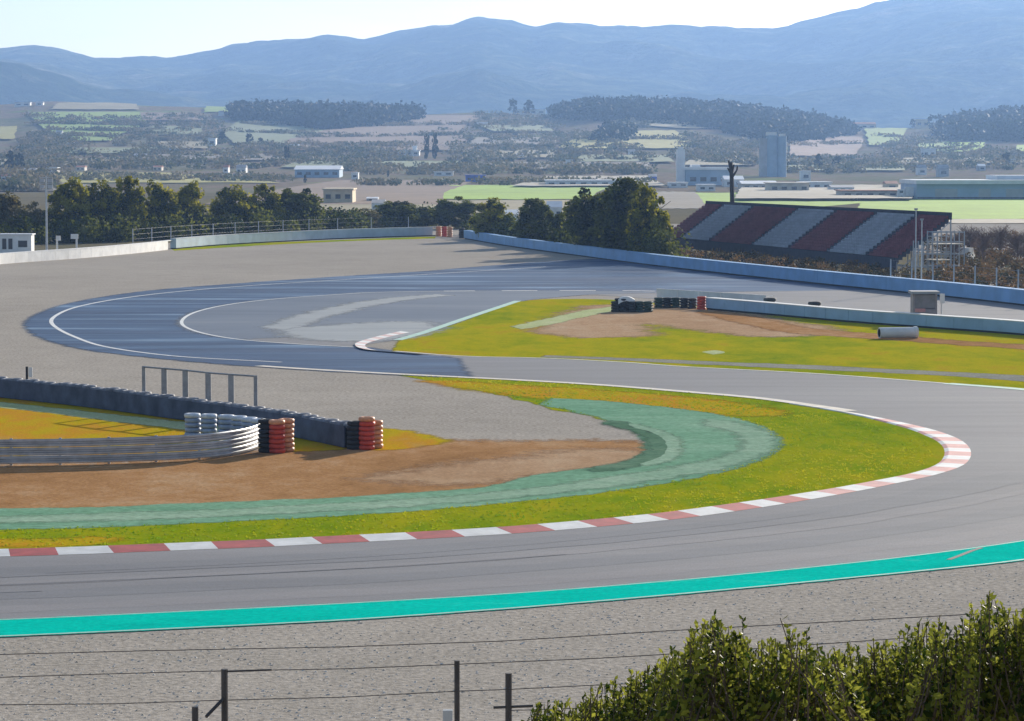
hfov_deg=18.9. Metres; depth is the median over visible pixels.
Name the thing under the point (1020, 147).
field
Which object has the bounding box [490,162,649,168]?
field
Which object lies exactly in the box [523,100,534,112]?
round tree
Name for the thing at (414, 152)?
farm building
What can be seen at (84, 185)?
field
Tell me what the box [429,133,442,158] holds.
poplar
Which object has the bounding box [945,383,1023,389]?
track line
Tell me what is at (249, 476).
dirt
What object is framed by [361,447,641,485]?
dirt
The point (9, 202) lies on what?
bushy tree
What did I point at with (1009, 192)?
door
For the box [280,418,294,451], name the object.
tyre stack
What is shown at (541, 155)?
field
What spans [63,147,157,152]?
field
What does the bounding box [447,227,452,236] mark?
tyre stack
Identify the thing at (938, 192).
door
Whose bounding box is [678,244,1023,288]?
undergrowth
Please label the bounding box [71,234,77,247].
signal post
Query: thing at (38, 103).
house
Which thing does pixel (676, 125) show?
field
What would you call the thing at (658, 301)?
tyre stack
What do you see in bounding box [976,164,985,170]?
house
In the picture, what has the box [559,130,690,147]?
field
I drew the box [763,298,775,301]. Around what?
tyre stack
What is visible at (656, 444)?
painted runoff
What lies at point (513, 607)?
track line
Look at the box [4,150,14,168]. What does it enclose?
round tree
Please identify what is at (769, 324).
dirt
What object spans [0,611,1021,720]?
wire fence
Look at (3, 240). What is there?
window
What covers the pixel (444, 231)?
tyre stack
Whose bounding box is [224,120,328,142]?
field
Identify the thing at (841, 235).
grandstand
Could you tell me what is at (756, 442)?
painted runoff
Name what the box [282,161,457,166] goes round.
field
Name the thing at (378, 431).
tyre stack
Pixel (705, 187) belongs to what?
warehouse
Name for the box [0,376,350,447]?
tyre wall
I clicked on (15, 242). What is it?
cabin
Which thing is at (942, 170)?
house
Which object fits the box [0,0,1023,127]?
mountains
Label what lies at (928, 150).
house
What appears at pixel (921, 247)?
mast
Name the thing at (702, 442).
painted runoff
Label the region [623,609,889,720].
shrub
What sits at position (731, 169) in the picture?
dead tree
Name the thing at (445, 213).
round tree
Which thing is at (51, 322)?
track line
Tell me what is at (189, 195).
pine tree
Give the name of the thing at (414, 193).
field
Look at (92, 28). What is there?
sky
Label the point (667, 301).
tyre stack
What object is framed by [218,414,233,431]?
tyre stack
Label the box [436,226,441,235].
tyre stack
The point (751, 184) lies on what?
warehouse
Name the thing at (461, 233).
tyre stack
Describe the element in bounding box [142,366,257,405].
gantry frame
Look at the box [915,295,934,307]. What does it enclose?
window
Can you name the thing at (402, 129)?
field
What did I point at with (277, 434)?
tyre stack
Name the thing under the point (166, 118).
field
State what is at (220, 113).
house
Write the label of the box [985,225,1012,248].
bare tree
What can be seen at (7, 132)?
field
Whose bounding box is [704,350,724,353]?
path
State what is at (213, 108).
field
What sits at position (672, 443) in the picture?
painted runoff
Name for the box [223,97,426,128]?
woodland
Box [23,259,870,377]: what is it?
resurfaced track
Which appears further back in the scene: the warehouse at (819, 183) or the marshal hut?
the warehouse at (819, 183)
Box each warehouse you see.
[294,165,343,177]
[695,184,715,190]
[721,176,743,186]
[737,181,775,188]
[763,182,810,189]
[796,181,832,186]
[799,171,810,180]
[827,185,853,189]
[836,190,896,194]
[883,181,898,186]
[899,175,1023,198]
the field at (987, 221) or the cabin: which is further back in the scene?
the field at (987, 221)
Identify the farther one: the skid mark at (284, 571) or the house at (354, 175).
the house at (354, 175)
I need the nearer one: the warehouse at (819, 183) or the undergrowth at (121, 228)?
the undergrowth at (121, 228)
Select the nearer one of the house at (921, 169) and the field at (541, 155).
the house at (921, 169)
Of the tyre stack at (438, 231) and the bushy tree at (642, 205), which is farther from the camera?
the tyre stack at (438, 231)
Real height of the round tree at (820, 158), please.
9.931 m
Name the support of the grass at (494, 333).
on the ground at (390, 401)
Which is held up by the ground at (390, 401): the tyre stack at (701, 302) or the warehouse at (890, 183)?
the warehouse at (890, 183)
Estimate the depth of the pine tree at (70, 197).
438.00 m
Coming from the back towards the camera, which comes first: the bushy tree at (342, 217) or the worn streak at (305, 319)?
the bushy tree at (342, 217)
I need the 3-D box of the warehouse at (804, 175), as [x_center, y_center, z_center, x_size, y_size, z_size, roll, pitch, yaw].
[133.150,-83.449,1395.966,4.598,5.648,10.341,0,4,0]
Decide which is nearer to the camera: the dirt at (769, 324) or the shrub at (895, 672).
the shrub at (895, 672)
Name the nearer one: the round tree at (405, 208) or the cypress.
the round tree at (405, 208)
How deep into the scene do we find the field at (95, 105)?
2899.79 m
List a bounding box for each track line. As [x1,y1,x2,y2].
[0,540,1023,619]
[0,559,1023,635]
[49,267,535,361]
[180,291,414,346]
[261,365,856,410]
[394,301,519,339]
[398,351,939,382]
[501,290,767,296]
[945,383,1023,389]
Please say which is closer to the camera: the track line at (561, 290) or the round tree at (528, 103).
the track line at (561, 290)
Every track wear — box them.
[0,472,1023,577]
[0,489,1023,585]
[0,504,1023,598]
[0,522,1023,612]
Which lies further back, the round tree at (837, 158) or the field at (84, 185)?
the round tree at (837, 158)
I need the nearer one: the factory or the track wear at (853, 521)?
the track wear at (853, 521)
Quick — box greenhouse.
[545,180,614,185]
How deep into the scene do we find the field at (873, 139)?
2775.44 m
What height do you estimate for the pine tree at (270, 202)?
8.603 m
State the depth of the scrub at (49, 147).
1959.75 m
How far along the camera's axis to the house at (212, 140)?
2129.65 m
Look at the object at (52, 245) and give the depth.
426.14 m
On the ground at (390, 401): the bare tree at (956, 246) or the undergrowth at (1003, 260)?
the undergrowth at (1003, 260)
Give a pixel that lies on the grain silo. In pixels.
(772, 153)
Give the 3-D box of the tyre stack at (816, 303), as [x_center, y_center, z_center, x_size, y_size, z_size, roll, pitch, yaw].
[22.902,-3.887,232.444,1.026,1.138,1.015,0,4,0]
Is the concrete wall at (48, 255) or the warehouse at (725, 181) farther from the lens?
the warehouse at (725, 181)
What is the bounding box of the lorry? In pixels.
[897,187,913,198]
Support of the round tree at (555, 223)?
on the ground at (390, 401)
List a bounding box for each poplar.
[422,133,431,158]
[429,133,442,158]
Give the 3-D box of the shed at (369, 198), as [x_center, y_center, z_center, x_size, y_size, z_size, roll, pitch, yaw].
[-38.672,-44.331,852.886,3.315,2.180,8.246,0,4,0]
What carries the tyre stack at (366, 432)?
on the grass at (394, 439)
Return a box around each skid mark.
[0,554,564,584]
[0,590,41,592]
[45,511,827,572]
[948,548,980,559]
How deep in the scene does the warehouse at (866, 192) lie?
921.02 m
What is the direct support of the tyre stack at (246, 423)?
on the grass at (20, 424)
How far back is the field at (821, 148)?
2310.38 m
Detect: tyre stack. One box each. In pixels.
[184,413,200,434]
[200,413,216,433]
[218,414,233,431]
[230,415,246,438]
[241,417,256,436]
[250,418,264,442]
[258,419,271,452]
[269,419,285,452]
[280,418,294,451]
[347,421,360,449]
[358,416,374,449]
[373,420,382,448]
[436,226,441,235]
[442,227,446,236]
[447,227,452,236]
[459,228,464,237]
[654,297,662,307]
[663,297,671,307]
[671,297,679,307]
[680,298,688,307]
[687,298,696,308]
[697,296,705,309]
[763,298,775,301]
[808,301,820,305]
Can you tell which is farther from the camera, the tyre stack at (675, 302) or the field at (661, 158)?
the field at (661, 158)
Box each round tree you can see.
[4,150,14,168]
[15,152,24,166]
[218,131,226,141]
[246,133,253,142]
[276,188,325,230]
[376,200,420,227]
[415,207,436,226]
[428,196,476,228]
[507,99,516,112]
[512,197,555,240]
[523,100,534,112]
[548,208,574,242]
[560,187,610,247]
[591,177,657,249]
[679,114,686,125]
[813,153,823,166]
[832,155,840,164]
[909,119,915,127]
[1001,151,1009,161]
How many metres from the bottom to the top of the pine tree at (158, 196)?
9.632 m
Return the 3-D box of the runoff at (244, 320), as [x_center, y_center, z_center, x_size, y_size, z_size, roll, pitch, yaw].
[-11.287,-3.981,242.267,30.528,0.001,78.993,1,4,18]
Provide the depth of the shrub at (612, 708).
11.91 m
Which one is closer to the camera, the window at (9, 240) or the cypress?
the window at (9, 240)
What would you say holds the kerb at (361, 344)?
on the track at (986, 424)
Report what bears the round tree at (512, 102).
on the ground at (390, 401)
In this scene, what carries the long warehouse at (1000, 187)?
on the ground at (390, 401)
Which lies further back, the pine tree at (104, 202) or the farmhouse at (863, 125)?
the farmhouse at (863, 125)
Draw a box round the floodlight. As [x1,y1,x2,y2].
[39,176,52,249]
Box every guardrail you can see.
[0,418,262,464]
[657,288,772,301]
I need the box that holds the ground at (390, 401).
[0,101,1023,720]
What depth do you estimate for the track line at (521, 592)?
84.80 m
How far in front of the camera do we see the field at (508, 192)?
1083.41 m
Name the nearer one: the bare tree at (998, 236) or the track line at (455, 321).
the track line at (455, 321)
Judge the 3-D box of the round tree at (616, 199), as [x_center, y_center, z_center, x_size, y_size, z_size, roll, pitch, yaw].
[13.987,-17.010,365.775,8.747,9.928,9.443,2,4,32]
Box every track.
[0,290,1023,618]
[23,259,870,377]
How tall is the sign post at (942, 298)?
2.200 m
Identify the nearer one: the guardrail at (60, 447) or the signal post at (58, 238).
the guardrail at (60, 447)
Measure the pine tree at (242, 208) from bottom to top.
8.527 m
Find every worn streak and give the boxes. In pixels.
[261,294,453,328]
[271,321,449,341]
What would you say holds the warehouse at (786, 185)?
on the ground at (390, 401)
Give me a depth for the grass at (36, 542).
96.22 m
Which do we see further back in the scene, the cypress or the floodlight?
the cypress
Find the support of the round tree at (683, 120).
on the ground at (390, 401)
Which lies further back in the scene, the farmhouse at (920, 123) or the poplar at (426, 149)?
the farmhouse at (920, 123)
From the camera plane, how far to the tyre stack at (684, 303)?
244.96 m
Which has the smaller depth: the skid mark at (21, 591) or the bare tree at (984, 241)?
the skid mark at (21, 591)
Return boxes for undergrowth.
[0,201,691,256]
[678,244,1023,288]
[917,230,1023,287]
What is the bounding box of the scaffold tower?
[913,231,964,270]
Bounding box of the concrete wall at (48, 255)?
[0,240,172,263]
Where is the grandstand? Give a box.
[673,201,951,271]
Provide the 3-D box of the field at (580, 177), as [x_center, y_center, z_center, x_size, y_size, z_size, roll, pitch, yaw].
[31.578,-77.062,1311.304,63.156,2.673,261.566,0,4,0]
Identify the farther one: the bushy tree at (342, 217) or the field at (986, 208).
the field at (986, 208)
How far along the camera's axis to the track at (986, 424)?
102.87 m
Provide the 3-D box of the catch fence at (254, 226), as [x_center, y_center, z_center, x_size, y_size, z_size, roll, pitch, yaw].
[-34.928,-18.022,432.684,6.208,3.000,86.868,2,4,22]
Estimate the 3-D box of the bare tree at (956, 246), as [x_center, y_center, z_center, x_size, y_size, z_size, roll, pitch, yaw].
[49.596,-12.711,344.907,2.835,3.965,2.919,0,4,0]
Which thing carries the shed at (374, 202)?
on the ground at (390, 401)
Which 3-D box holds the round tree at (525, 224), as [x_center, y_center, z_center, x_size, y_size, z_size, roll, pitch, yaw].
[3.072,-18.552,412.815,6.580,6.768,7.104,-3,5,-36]
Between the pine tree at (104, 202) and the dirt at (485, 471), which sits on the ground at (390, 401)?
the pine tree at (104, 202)
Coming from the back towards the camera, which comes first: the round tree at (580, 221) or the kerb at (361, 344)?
the round tree at (580, 221)
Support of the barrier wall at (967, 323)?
on the grass at (494, 333)
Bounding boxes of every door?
[935,189,956,196]
[979,189,990,196]
[1006,189,1022,196]
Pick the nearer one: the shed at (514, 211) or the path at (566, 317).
the path at (566, 317)
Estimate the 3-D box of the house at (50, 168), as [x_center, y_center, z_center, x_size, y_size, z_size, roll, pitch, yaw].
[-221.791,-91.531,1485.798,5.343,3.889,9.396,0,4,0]
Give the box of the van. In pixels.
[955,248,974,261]
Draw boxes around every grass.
[0,374,968,556]
[0,397,345,455]
[0,536,119,546]
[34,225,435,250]
[172,236,435,250]
[373,428,450,450]
[393,299,1023,387]
[417,380,786,416]
[437,224,1022,283]
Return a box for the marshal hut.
[908,290,939,313]
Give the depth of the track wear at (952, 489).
96.36 m
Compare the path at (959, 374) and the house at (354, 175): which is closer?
the path at (959, 374)
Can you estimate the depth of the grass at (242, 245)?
436.20 m
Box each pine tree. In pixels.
[42,176,94,241]
[87,179,121,240]
[108,175,150,240]
[143,179,182,238]
[167,180,211,236]
[204,184,259,233]
[250,183,287,231]
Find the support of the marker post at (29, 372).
on the ground at (390, 401)
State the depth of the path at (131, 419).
142.68 m
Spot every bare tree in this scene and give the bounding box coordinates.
[942,230,965,256]
[955,224,984,247]
[970,226,996,261]
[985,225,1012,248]
[1001,229,1023,256]
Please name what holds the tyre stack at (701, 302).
on the dirt at (618, 324)
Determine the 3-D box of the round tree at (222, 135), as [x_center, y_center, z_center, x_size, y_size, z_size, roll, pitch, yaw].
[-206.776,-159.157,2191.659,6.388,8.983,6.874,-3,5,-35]
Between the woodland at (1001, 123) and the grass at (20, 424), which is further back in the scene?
the woodland at (1001, 123)
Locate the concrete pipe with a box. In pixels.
[877,326,918,337]
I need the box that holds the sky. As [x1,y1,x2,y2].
[0,0,887,57]
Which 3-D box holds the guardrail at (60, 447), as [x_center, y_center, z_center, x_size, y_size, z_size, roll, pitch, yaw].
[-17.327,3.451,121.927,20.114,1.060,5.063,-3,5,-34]
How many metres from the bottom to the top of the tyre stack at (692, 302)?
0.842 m
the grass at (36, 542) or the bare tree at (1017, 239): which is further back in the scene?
the bare tree at (1017, 239)
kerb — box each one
[0,403,970,555]
[355,331,407,352]
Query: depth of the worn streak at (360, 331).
213.46 m
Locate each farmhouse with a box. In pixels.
[855,122,875,128]
[914,119,929,127]
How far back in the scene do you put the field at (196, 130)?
2423.03 m
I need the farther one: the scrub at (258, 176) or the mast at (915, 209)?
the scrub at (258, 176)
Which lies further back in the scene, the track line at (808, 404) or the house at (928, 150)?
the house at (928, 150)
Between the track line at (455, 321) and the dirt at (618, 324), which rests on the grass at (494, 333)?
the dirt at (618, 324)
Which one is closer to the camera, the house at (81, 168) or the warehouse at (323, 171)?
the warehouse at (323, 171)
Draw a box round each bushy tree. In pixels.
[0,191,29,232]
[16,201,48,240]
[320,209,361,229]
[354,208,383,227]
[468,197,514,236]
[622,185,675,251]
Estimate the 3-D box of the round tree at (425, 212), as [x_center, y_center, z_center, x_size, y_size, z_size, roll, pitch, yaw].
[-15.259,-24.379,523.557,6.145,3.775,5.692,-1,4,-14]
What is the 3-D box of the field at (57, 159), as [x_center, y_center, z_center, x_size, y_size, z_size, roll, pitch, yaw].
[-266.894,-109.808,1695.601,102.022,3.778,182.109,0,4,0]
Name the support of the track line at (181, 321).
on the runoff at (244, 320)
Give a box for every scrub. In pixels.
[0,110,1023,191]
[52,169,656,185]
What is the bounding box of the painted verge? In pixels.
[0,540,1023,636]
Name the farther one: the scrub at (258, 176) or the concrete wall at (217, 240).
the scrub at (258, 176)
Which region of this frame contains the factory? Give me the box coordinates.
[676,147,729,184]
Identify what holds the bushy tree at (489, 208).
on the ground at (390, 401)
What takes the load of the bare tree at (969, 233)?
on the ground at (390, 401)
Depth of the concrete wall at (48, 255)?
368.25 m
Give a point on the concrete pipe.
(897, 332)
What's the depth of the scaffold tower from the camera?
311.22 m
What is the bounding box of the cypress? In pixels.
[282,145,289,162]
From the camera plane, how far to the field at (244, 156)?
1847.75 m
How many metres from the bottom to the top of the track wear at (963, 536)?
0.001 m
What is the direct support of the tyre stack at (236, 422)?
on the grass at (20, 424)
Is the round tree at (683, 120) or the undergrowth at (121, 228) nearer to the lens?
the undergrowth at (121, 228)
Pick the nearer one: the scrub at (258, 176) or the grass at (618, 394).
the grass at (618, 394)
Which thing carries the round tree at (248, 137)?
on the ground at (390, 401)
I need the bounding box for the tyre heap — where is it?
[611,296,652,311]
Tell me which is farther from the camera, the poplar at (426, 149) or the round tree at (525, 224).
the poplar at (426, 149)
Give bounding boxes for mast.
[914,208,917,278]
[920,219,923,278]
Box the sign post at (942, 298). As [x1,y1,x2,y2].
[940,294,944,314]
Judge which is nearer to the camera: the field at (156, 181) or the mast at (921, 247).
the mast at (921, 247)
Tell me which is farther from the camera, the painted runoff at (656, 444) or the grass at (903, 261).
the grass at (903, 261)
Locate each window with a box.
[2,239,5,248]
[8,239,12,248]
[18,241,26,246]
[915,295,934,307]
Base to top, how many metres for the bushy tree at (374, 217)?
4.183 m
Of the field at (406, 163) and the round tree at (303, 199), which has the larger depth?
the field at (406, 163)
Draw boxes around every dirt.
[0,439,647,507]
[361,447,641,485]
[528,305,843,337]
[697,310,1023,349]
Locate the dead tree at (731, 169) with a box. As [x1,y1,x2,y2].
[727,160,737,201]
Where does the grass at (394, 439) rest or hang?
on the dirt at (249, 476)
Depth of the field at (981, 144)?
2301.36 m
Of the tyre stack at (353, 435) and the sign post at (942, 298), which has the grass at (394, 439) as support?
the tyre stack at (353, 435)
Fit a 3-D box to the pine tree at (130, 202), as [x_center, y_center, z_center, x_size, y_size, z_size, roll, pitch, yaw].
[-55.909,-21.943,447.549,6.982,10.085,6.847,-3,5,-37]
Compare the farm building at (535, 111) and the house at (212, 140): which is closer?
the house at (212, 140)
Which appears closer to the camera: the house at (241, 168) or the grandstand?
the grandstand
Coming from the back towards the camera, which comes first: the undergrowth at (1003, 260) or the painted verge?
the undergrowth at (1003, 260)
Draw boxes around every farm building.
[397,150,420,155]
[512,109,545,114]
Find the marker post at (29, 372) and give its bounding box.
[26,366,32,378]
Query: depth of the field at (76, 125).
2500.82 m
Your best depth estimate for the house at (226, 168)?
1512.34 m
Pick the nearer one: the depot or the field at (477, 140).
the depot
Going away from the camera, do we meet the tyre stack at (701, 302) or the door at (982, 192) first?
the tyre stack at (701, 302)
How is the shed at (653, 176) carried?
on the ground at (390, 401)
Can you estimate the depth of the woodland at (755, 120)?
2688.89 m
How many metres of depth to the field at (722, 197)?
861.41 m
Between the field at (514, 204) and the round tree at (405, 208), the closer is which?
the round tree at (405, 208)
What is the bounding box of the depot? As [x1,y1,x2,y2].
[465,175,485,181]
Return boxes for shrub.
[521,645,679,720]
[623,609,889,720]
[826,617,957,720]
[887,590,1023,720]
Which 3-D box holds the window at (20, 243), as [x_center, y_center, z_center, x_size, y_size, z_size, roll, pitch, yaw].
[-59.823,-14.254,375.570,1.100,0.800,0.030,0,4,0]
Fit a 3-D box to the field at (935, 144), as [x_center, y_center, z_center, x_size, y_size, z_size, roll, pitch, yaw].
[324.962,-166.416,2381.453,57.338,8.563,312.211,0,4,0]
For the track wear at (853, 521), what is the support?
on the track at (986, 424)
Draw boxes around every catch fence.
[132,217,408,242]
[890,259,1018,287]
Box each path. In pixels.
[0,402,218,432]
[512,307,610,328]
[541,355,1023,380]
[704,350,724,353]
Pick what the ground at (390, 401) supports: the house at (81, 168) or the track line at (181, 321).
the house at (81, 168)
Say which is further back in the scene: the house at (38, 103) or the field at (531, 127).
the house at (38, 103)
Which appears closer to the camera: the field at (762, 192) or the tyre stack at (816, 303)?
the tyre stack at (816, 303)
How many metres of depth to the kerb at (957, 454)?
99.98 m
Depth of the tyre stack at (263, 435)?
125.10 m
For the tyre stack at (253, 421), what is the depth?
129.31 m
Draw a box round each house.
[14,102,31,106]
[36,101,43,105]
[46,167,59,172]
[76,166,86,170]
[153,166,162,170]
[208,138,216,145]
[218,111,223,115]
[223,165,229,172]
[236,165,247,172]
[351,172,358,178]
[434,171,453,175]
[546,201,561,215]
[915,165,926,174]
[920,148,935,156]
[936,165,948,176]
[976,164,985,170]
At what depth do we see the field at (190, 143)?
2105.54 m
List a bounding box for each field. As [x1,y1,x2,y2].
[0,126,16,138]
[0,158,116,164]
[0,182,99,190]
[32,112,145,140]
[51,102,139,109]
[60,172,278,182]
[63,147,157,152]
[139,112,203,119]
[143,154,284,159]
[150,126,202,133]
[158,141,207,147]
[204,106,227,111]
[207,180,469,203]
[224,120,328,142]
[253,200,568,212]
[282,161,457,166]
[283,115,478,149]
[443,185,607,199]
[463,150,554,157]
[466,137,548,144]
[478,125,553,130]
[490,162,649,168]
[512,175,663,185]
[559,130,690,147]
[577,154,674,161]
[633,119,716,127]
[657,191,704,208]
[685,158,753,164]
[696,193,912,205]
[735,184,912,197]
[786,165,904,169]
[789,136,862,155]
[858,199,1023,218]
[864,128,907,144]
[901,157,1023,162]
[918,141,948,150]
[947,142,984,151]
[949,219,1023,222]
[1016,145,1023,150]
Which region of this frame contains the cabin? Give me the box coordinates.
[0,233,35,252]
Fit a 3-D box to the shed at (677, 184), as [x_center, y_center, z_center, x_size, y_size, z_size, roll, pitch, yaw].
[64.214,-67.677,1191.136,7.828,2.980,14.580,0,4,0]
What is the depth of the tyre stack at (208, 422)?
131.68 m
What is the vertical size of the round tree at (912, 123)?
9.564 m
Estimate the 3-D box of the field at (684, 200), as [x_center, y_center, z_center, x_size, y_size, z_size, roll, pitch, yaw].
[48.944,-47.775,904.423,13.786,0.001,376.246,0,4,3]
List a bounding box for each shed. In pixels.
[366,197,378,200]
[371,199,385,208]
[504,209,518,222]
[648,174,656,179]
[667,182,688,187]
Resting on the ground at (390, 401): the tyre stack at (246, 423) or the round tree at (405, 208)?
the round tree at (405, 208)
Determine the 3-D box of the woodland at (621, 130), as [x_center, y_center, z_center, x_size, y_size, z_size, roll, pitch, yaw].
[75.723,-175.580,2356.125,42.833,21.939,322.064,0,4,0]
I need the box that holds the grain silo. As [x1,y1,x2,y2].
[759,132,786,176]
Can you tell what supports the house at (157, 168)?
on the ground at (390, 401)
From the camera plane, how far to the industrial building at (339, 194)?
816.70 m
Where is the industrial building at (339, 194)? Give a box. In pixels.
[322,188,356,201]
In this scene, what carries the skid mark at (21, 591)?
on the track wear at (976, 517)
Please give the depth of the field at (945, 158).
1920.14 m
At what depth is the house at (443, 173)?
1479.77 m
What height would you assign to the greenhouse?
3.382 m
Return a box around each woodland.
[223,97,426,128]
[546,94,861,141]
[587,119,640,140]
[927,104,1023,141]
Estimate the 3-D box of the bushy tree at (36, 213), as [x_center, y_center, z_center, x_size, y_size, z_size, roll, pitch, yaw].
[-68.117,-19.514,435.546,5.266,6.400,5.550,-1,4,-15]
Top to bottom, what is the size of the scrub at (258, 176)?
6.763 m
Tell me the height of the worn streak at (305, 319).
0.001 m
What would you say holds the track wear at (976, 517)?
on the track at (986, 424)
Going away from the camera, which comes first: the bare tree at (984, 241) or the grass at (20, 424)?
the grass at (20, 424)
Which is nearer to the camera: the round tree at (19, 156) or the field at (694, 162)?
the round tree at (19, 156)
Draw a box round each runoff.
[0,398,784,528]
[0,419,783,522]
[176,290,656,338]
[587,420,666,471]
[629,423,684,465]
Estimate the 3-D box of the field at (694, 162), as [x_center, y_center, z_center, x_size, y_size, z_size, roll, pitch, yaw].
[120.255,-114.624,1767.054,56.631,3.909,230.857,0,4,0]
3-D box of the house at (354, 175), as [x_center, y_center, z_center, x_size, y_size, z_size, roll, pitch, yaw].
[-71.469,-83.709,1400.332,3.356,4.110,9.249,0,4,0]
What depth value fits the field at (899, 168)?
1717.36 m
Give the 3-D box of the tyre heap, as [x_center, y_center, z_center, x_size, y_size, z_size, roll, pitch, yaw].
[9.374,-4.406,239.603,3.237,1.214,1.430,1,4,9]
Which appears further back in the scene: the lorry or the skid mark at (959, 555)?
the lorry
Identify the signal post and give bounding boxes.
[56,236,60,248]
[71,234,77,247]
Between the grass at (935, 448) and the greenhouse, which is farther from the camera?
the greenhouse
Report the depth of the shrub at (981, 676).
11.46 m
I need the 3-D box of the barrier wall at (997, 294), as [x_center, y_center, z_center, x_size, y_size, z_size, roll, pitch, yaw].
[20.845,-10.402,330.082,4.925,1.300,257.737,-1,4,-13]
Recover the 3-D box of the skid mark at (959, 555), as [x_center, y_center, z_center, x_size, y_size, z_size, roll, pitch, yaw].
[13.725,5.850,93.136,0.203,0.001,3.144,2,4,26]
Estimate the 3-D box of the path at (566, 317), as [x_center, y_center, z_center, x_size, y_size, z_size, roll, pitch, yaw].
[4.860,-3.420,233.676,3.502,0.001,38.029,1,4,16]
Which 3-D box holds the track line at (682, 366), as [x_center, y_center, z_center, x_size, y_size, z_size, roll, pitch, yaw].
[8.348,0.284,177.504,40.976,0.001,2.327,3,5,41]
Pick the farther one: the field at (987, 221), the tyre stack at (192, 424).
the field at (987, 221)
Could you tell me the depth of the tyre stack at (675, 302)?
245.67 m
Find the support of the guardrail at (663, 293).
on the ground at (390, 401)
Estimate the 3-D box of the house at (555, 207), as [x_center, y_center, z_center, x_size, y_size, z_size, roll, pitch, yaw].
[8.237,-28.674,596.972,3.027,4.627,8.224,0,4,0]
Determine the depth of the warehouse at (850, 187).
1084.71 m
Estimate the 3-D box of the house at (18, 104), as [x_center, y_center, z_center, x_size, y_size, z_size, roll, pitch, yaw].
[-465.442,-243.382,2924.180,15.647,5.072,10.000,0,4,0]

